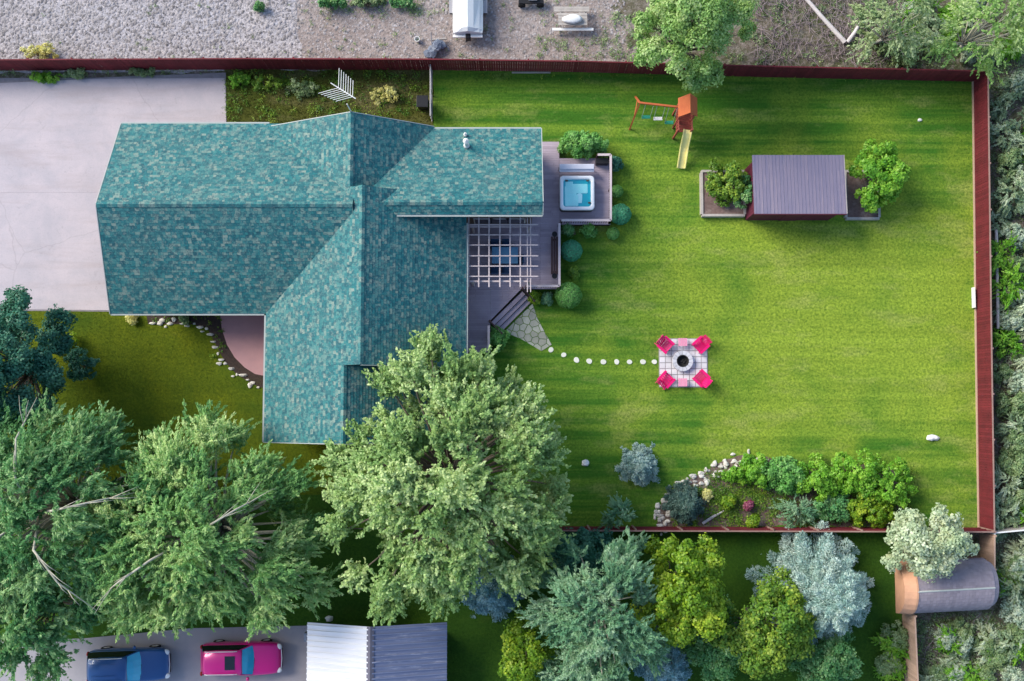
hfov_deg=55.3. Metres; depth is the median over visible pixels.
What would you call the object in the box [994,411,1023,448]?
scrub bush
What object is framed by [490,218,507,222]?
window
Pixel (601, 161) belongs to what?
storage box
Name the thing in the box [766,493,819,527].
shrub
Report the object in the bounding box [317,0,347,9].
shrub
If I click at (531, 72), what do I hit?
pale plank
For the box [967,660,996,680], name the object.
scrub bush
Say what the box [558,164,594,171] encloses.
tub cover
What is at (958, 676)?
scrub bush
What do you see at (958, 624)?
scrub bush
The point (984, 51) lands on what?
scrub bush
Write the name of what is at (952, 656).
scrub bush
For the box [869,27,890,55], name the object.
scrub bush
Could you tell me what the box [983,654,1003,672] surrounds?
scrub bush
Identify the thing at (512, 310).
deck stairs
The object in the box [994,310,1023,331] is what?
scrub bush
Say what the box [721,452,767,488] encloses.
shrub
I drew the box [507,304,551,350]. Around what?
path
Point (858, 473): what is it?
shrub
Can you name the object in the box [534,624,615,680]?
willow tree
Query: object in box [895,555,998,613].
arched shed
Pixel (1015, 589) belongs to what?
scrub bush
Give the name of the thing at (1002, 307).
scrub bush
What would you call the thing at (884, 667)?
scrub bush
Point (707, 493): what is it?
flower clump
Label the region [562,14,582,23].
covered bundle
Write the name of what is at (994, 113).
scrub bush
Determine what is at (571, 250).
round shrub
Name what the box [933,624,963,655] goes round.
scrub bush
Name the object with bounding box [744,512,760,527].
shrub
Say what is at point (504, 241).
patio chair
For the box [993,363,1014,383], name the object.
scrub bush
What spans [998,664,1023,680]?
scrub bush
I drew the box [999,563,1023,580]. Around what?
scrub bush
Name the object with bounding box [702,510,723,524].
driftwood
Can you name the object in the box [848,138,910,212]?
shrub
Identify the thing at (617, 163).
shrub
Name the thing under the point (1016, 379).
scrub bush
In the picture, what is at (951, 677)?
scrub bush
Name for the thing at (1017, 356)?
scrub bush
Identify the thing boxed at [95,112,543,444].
house
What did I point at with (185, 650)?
neighbour driveway
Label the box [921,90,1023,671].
ground cover
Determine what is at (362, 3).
shrub
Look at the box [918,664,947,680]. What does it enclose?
scrub bush
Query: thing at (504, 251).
patio table
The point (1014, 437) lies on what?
scrub bush
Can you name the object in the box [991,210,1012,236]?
scrub bush
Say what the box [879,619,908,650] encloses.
scrub bush
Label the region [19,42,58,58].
weeds
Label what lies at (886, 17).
cottonwood tree
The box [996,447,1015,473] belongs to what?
scrub bush
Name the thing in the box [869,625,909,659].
scrub bush
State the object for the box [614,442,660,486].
blue spruce
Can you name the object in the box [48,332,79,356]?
shrub
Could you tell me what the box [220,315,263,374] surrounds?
front patio
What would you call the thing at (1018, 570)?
scrub bush
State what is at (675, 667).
blue spruce
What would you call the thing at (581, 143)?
bush
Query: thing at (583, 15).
picnic table
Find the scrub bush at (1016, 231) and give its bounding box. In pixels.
[999,223,1023,250]
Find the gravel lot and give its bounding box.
[0,0,301,73]
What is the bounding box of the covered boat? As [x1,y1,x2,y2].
[449,0,486,40]
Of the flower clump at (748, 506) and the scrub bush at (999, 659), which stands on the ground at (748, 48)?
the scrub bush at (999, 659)
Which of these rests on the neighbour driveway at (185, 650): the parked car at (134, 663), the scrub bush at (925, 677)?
the parked car at (134, 663)
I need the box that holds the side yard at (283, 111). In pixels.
[224,68,433,124]
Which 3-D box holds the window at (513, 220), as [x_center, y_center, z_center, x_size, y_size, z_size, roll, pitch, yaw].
[0.214,-6.815,55.663,1.100,1.300,0.075,0,86,0]
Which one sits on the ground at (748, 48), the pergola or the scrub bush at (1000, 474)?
the scrub bush at (1000, 474)
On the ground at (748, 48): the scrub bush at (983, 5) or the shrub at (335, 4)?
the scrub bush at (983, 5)
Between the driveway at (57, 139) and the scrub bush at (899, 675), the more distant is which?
the driveway at (57, 139)
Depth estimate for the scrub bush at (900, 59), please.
57.64 m
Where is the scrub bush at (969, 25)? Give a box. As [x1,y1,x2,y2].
[961,17,973,29]
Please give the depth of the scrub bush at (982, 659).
55.38 m
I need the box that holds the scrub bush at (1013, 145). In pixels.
[1005,129,1023,167]
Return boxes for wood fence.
[0,57,985,81]
[558,525,993,532]
[902,614,918,680]
[972,73,995,532]
[979,533,996,569]
[989,525,1023,534]
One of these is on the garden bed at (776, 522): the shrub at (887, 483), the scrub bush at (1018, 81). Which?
the shrub at (887, 483)
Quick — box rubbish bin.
[416,95,428,109]
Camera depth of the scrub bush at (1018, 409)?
56.15 m
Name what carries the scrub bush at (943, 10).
on the ground at (748, 48)
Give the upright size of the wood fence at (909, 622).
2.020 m
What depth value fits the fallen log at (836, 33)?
58.08 m
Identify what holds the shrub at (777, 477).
on the garden bed at (776, 522)
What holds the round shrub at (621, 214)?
on the back lawn at (927, 278)
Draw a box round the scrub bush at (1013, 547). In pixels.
[999,531,1023,567]
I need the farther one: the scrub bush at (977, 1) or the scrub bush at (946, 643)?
the scrub bush at (977, 1)
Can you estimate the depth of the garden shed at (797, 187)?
55.32 m
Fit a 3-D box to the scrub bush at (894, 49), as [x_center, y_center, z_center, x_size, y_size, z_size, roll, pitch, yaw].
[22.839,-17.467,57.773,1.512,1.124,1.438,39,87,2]
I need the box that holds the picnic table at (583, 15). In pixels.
[552,7,592,35]
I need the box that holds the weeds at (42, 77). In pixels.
[27,71,62,83]
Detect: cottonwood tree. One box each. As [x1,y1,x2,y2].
[630,0,761,92]
[845,0,941,72]
[917,0,1023,88]
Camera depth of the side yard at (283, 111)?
58.05 m
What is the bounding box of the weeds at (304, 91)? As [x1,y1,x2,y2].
[285,77,319,100]
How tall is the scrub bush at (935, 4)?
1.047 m
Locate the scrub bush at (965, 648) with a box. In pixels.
[952,632,973,658]
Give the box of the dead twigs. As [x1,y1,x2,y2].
[745,0,1023,680]
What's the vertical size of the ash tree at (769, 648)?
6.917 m
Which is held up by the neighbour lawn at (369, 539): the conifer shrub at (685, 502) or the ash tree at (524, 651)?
the ash tree at (524, 651)
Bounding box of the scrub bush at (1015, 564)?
[1002,547,1023,578]
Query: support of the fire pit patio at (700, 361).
on the back lawn at (927, 278)
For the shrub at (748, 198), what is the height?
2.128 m
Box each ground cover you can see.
[0,0,631,77]
[153,68,943,532]
[607,0,1023,680]
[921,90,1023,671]
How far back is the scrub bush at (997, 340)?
56.27 m
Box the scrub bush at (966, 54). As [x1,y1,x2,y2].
[960,51,976,63]
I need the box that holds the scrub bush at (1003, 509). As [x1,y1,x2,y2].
[982,492,1023,541]
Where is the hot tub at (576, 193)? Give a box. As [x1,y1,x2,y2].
[560,176,593,211]
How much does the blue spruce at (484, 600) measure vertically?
6.123 m
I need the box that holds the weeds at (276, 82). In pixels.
[252,74,291,91]
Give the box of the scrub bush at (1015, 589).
[1003,584,1023,604]
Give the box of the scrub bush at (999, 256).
[973,230,1018,278]
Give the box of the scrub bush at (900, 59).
[891,44,916,66]
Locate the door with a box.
[778,215,802,220]
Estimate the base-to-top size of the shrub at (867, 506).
1.755 m
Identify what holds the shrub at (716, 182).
in the raised bed at (709, 208)
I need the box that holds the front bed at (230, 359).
[146,315,262,387]
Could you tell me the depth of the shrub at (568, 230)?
56.72 m
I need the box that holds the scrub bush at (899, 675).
[882,651,906,680]
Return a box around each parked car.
[86,644,170,680]
[200,638,282,680]
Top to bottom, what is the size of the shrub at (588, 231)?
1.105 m
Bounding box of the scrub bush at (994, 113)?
[989,97,1012,123]
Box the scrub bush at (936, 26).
[909,14,948,46]
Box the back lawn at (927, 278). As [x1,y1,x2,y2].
[345,70,976,527]
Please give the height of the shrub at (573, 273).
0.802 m
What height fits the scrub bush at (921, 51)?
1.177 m
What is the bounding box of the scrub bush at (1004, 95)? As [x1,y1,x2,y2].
[996,70,1023,103]
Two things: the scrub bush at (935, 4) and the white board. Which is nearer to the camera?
the white board
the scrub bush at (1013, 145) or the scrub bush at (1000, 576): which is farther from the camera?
the scrub bush at (1013, 145)
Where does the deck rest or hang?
on the ground at (748, 48)
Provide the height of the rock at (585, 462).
0.279 m
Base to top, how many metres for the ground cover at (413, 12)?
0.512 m
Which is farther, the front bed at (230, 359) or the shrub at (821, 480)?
the front bed at (230, 359)
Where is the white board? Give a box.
[971,287,975,307]
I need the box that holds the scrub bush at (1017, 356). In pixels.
[1008,344,1023,364]
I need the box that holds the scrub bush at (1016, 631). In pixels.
[1001,621,1023,649]
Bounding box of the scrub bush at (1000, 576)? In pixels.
[997,567,1018,596]
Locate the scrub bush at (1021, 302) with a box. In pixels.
[1006,280,1023,309]
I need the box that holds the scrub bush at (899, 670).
[883,659,906,677]
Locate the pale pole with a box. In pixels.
[995,229,999,328]
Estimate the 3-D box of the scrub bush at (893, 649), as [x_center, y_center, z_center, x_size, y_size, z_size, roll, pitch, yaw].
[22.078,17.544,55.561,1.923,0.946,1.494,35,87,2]
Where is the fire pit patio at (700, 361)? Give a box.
[659,338,707,386]
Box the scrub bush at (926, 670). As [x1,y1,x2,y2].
[918,666,931,680]
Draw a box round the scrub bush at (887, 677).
[872,651,897,680]
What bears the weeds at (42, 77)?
on the ground at (748, 48)
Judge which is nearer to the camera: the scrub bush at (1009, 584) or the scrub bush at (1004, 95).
the scrub bush at (1009, 584)
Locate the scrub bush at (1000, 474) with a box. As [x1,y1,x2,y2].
[983,461,1020,507]
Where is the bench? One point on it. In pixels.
(554, 263)
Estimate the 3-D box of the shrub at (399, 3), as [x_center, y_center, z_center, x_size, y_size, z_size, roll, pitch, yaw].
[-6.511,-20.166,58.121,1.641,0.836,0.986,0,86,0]
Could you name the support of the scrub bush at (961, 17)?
on the ground at (748, 48)
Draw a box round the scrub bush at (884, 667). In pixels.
[874,651,901,676]
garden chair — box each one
[654,335,674,353]
[655,370,675,388]
[691,334,711,353]
[692,369,712,387]
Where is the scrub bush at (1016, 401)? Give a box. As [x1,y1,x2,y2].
[995,388,1023,417]
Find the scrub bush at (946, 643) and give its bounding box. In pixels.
[933,623,956,649]
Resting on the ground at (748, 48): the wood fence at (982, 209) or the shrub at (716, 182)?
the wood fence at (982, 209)
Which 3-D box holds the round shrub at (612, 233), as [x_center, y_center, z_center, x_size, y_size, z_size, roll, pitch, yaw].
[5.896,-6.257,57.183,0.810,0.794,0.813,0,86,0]
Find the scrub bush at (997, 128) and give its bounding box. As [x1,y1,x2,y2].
[989,119,1023,152]
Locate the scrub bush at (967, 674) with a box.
[952,661,988,680]
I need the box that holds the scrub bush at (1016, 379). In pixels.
[1003,369,1023,395]
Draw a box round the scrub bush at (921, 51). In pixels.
[914,28,929,56]
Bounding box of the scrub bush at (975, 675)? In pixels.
[943,660,982,680]
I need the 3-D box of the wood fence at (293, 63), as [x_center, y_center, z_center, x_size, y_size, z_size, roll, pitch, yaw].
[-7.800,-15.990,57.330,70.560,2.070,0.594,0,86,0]
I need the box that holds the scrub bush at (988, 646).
[969,631,995,656]
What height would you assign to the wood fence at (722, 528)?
2.020 m
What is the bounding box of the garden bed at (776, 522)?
[656,455,906,526]
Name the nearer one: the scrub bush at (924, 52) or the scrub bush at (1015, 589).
the scrub bush at (1015, 589)
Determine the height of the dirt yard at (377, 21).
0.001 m
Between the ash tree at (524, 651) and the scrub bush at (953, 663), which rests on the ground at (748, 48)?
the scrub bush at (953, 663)
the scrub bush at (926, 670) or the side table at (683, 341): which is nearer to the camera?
the scrub bush at (926, 670)
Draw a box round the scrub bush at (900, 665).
[881,650,903,676]
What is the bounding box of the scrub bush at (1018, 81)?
[1005,70,1023,95]
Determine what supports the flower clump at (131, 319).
on the front lawn at (221, 372)
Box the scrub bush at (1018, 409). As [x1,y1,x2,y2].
[1008,396,1023,421]
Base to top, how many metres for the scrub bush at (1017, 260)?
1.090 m
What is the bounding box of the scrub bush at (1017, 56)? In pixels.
[996,35,1021,63]
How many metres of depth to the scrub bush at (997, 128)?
57.24 m
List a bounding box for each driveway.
[0,78,225,309]
[0,626,306,680]
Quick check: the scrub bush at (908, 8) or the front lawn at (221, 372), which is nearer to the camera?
the front lawn at (221, 372)
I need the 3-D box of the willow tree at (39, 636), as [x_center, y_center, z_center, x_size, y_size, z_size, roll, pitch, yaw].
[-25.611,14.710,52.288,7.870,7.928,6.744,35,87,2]
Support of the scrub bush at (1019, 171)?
on the ground at (748, 48)
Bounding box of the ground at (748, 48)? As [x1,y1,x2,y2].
[0,0,1023,680]
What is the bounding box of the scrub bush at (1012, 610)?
[999,592,1023,630]
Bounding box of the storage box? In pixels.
[595,158,608,165]
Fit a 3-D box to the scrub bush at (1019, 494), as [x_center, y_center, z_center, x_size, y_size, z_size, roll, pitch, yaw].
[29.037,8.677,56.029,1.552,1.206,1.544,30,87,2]
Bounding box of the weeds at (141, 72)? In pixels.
[128,67,155,77]
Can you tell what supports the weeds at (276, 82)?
on the side yard at (283, 111)
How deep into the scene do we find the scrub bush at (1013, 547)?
55.83 m
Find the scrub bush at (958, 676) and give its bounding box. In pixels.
[946,662,967,680]
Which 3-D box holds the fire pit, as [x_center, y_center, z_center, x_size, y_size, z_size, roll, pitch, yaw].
[9.917,1.197,56.818,1.200,0.300,1.200,0,86,0]
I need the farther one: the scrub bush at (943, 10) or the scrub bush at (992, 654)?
the scrub bush at (943, 10)
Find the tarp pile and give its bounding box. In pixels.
[423,32,446,57]
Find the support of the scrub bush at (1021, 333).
on the ground at (748, 48)
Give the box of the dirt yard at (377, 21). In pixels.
[297,0,670,72]
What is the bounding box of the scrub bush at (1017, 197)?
[990,170,1023,217]
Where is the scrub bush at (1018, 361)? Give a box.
[1010,342,1023,370]
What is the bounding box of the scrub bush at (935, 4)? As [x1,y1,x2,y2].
[915,0,943,13]
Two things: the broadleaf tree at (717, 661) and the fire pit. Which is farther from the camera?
the fire pit
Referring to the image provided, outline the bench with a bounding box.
[551,237,557,273]
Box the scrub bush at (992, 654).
[979,642,1005,662]
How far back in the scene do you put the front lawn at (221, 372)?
56.95 m
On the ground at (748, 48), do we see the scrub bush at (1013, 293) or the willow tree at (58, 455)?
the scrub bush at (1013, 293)
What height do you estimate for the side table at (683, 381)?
0.398 m
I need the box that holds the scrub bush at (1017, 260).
[1002,254,1023,276]
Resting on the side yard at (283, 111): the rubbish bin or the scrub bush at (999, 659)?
the rubbish bin
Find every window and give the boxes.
[473,218,491,222]
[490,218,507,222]
[506,218,525,222]
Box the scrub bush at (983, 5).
[975,0,991,19]
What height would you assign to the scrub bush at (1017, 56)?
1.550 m
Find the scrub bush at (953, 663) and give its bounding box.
[941,659,961,680]
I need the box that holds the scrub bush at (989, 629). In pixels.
[973,618,999,655]
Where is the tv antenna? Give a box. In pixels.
[318,70,355,111]
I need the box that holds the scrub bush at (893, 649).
[881,636,920,661]
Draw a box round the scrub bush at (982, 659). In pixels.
[973,641,992,668]
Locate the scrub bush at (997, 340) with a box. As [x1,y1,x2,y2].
[983,325,1023,359]
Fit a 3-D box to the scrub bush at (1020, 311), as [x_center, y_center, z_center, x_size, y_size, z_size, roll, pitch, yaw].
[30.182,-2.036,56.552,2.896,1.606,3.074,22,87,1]
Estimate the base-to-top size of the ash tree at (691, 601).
7.754 m
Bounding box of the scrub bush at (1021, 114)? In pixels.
[1015,104,1023,126]
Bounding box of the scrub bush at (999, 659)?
[991,646,1013,672]
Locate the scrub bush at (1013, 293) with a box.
[991,259,1023,313]
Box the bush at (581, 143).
[557,130,608,159]
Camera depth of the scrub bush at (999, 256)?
56.55 m
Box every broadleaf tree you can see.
[0,284,78,434]
[309,323,576,625]
[544,526,612,579]
[677,594,754,680]
[788,628,863,680]
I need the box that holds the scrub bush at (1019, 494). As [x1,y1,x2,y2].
[1000,481,1023,506]
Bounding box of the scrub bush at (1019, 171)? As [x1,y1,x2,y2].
[1012,165,1023,190]
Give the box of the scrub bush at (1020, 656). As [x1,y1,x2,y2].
[1002,639,1023,666]
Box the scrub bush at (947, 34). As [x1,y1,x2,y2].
[941,24,970,42]
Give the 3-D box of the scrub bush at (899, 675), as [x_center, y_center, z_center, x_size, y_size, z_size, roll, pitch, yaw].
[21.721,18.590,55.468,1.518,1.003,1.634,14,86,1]
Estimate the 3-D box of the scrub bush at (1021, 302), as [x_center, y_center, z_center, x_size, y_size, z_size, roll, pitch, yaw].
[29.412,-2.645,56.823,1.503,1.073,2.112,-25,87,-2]
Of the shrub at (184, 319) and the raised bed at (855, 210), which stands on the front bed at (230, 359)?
the shrub at (184, 319)
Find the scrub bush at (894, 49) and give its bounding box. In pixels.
[886,33,906,56]
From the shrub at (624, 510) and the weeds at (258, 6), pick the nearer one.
the shrub at (624, 510)
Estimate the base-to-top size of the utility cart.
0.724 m
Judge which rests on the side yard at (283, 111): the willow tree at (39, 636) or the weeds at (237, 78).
the weeds at (237, 78)
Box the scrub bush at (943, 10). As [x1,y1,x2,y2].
[937,0,965,23]
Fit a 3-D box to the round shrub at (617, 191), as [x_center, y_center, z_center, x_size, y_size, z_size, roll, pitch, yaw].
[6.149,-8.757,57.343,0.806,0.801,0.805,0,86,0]
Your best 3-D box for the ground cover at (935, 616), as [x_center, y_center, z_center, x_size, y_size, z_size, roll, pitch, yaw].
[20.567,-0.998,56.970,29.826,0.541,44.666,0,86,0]
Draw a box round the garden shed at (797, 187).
[744,155,847,220]
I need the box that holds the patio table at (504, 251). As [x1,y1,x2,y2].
[492,247,517,264]
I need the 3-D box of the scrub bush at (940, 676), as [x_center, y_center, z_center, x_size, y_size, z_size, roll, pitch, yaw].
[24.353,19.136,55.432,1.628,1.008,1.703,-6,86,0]
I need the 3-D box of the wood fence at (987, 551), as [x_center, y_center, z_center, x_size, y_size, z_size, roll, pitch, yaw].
[26.988,11.915,55.531,0.142,2.020,1.947,2,86,0]
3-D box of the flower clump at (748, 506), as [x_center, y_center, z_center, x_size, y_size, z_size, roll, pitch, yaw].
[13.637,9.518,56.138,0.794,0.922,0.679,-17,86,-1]
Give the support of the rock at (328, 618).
on the neighbour lawn at (369, 539)
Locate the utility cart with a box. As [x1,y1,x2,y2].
[518,0,543,7]
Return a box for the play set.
[629,94,696,168]
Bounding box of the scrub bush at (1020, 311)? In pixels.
[1004,275,1023,320]
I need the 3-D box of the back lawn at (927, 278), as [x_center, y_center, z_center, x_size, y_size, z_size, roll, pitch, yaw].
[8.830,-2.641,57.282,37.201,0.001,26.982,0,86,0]
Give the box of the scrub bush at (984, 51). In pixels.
[974,40,994,61]
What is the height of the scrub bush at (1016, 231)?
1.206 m
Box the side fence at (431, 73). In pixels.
[430,64,432,120]
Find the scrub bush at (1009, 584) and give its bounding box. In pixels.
[996,560,1023,604]
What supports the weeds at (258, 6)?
on the gravel lot
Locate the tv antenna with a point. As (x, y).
(341, 89)
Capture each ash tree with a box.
[497,605,561,680]
[628,532,728,650]
[698,565,818,680]
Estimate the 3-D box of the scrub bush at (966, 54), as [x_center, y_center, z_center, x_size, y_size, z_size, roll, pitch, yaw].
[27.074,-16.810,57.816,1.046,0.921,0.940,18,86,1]
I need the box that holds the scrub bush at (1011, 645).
[994,622,1023,662]
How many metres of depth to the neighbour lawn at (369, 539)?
56.12 m
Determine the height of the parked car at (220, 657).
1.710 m
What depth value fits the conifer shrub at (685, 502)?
55.62 m
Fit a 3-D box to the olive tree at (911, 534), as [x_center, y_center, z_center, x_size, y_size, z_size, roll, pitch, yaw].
[22.909,11.018,53.468,5.136,6.056,4.291,0,86,0]
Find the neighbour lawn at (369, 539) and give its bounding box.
[0,495,903,680]
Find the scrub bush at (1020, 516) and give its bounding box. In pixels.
[1018,501,1023,526]
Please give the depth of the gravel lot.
58.33 m
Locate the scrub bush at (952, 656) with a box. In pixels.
[937,651,969,666]
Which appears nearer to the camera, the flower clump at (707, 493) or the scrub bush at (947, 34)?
the flower clump at (707, 493)
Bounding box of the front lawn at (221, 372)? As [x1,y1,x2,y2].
[0,311,344,494]
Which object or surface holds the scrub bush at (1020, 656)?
on the ground at (748, 48)
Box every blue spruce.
[458,546,526,622]
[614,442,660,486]
[626,619,692,680]
[745,520,874,645]
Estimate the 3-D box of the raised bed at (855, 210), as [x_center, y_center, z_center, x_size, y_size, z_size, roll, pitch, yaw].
[20.591,-8.562,57.531,2.081,0.300,2.949,0,86,0]
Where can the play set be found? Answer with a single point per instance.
(685, 111)
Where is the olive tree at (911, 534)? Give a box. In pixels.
[880,502,979,582]
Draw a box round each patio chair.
[490,239,498,250]
[490,265,498,274]
[501,239,508,246]
[501,265,508,274]
[514,254,523,264]
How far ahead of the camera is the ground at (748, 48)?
58.20 m
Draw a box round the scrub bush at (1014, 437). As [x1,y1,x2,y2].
[1006,422,1023,454]
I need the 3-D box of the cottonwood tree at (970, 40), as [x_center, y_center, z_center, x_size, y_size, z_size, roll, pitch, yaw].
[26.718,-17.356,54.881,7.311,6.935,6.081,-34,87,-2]
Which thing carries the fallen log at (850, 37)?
on the ground at (748, 48)
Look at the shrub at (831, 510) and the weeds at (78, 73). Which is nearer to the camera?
the shrub at (831, 510)
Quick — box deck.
[468,142,611,351]
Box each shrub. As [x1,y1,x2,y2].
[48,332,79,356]
[63,346,100,381]
[178,315,188,325]
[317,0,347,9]
[350,0,385,7]
[389,0,415,8]
[490,325,510,353]
[527,290,541,304]
[540,291,552,306]
[554,282,581,308]
[561,223,574,236]
[561,239,582,261]
[567,266,579,280]
[579,223,597,238]
[598,491,637,533]
[606,227,619,239]
[612,155,623,171]
[612,185,623,197]
[612,203,631,224]
[660,479,706,525]
[704,157,749,207]
[720,493,736,509]
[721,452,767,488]
[733,174,752,208]
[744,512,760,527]
[759,455,806,496]
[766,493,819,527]
[795,452,847,501]
[810,490,849,523]
[829,448,879,498]
[844,486,895,528]
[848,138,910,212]
[860,453,918,509]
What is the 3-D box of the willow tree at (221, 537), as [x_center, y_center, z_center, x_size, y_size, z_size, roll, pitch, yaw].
[-16.445,9.585,51.601,15.324,9.968,13.115,0,86,0]
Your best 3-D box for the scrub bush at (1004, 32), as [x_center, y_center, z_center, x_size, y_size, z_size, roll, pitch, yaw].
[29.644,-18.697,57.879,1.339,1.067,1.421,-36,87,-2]
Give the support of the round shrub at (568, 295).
on the back lawn at (927, 278)
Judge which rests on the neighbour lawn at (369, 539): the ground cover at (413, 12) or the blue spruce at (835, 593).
the blue spruce at (835, 593)
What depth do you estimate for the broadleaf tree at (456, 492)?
48.39 m
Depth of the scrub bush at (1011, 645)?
55.12 m
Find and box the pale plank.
[512,72,550,73]
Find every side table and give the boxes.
[678,338,686,345]
[678,378,686,385]
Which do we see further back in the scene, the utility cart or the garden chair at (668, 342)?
the utility cart
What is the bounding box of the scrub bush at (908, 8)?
[900,1,920,19]
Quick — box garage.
[304,622,446,680]
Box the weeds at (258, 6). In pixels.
[253,0,265,11]
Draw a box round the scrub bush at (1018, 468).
[1006,451,1023,487]
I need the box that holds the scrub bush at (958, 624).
[945,616,974,645]
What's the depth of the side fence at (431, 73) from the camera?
57.16 m
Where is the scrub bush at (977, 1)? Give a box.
[954,0,985,17]
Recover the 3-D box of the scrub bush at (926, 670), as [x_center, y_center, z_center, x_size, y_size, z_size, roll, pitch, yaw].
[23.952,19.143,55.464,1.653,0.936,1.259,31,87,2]
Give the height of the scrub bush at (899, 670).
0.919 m
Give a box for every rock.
[325,616,332,620]
[582,459,588,465]
[926,434,939,440]
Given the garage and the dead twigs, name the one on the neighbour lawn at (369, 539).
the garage
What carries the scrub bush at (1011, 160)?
on the ground at (748, 48)
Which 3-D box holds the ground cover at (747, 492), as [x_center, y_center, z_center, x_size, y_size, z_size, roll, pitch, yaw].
[2.641,-2.607,57.075,47.413,0.507,27.801,0,86,0]
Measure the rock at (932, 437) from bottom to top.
0.294 m
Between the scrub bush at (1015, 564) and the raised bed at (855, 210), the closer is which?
the scrub bush at (1015, 564)
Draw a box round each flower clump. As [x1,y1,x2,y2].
[125,315,138,325]
[702,488,713,502]
[743,499,753,511]
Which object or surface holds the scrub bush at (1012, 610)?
on the ground at (748, 48)
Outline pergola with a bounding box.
[468,217,537,291]
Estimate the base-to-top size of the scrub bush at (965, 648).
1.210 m
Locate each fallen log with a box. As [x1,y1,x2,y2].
[805,0,846,43]
[847,23,858,43]
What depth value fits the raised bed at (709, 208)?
57.31 m
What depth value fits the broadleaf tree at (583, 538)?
53.00 m
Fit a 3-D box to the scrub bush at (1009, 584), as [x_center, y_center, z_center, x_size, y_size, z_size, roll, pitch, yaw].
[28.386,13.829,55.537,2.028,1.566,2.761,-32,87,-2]
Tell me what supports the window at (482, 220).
in the house
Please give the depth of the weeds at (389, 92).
57.68 m
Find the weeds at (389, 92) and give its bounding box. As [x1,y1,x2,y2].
[369,84,398,106]
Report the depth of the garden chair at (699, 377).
56.40 m
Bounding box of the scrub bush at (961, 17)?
[942,5,981,29]
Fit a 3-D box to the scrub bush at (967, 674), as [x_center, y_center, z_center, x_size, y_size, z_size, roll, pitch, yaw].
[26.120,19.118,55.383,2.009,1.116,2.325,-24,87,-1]
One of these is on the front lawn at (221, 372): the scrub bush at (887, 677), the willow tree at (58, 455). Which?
the willow tree at (58, 455)
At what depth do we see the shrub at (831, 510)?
55.41 m
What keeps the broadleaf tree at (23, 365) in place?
on the front lawn at (221, 372)
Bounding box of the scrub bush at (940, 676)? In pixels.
[928,663,948,680]
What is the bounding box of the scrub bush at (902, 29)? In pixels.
[892,20,918,40]
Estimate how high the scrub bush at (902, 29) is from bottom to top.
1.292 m
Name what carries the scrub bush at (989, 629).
on the ground at (748, 48)
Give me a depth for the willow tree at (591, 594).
48.86 m
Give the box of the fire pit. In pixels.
[672,351,692,370]
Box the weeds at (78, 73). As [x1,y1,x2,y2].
[62,67,84,78]
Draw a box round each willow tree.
[0,388,196,628]
[0,563,109,680]
[48,399,345,643]
[508,525,670,680]
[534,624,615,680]
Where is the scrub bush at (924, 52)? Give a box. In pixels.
[917,35,937,54]
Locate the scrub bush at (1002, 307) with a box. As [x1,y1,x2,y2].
[992,296,1016,322]
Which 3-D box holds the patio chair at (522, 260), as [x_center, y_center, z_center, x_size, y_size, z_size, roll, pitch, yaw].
[0.407,-4.655,56.340,0.571,0.978,0.570,0,86,0]
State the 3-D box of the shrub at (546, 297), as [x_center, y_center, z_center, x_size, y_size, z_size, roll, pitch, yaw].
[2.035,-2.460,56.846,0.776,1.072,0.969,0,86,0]
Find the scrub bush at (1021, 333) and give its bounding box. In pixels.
[1013,320,1023,344]
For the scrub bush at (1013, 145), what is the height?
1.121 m
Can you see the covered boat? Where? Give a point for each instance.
(468, 20)
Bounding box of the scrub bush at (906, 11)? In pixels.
[900,0,930,23]
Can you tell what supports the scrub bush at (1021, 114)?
on the ground at (748, 48)
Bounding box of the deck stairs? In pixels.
[489,287,534,333]
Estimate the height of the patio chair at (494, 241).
0.978 m
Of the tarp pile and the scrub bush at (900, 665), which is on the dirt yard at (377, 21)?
the tarp pile
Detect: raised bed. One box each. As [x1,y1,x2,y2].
[699,170,745,217]
[844,170,880,219]
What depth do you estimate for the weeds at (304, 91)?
57.74 m
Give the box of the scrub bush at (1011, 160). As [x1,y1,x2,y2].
[996,146,1021,178]
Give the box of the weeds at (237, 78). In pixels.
[228,71,250,88]
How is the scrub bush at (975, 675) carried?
on the ground at (748, 48)
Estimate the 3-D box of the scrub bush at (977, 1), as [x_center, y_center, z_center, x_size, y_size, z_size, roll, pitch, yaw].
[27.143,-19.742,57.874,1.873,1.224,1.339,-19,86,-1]
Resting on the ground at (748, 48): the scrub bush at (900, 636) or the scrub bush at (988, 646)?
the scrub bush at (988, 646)
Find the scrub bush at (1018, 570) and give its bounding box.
[1004,554,1023,586]
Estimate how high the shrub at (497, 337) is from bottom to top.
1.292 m
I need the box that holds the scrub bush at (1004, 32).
[1001,16,1022,33]
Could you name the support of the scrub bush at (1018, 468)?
on the ground at (748, 48)
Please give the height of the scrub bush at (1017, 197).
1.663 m
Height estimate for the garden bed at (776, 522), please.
0.001 m
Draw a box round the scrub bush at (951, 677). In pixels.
[939,667,970,680]

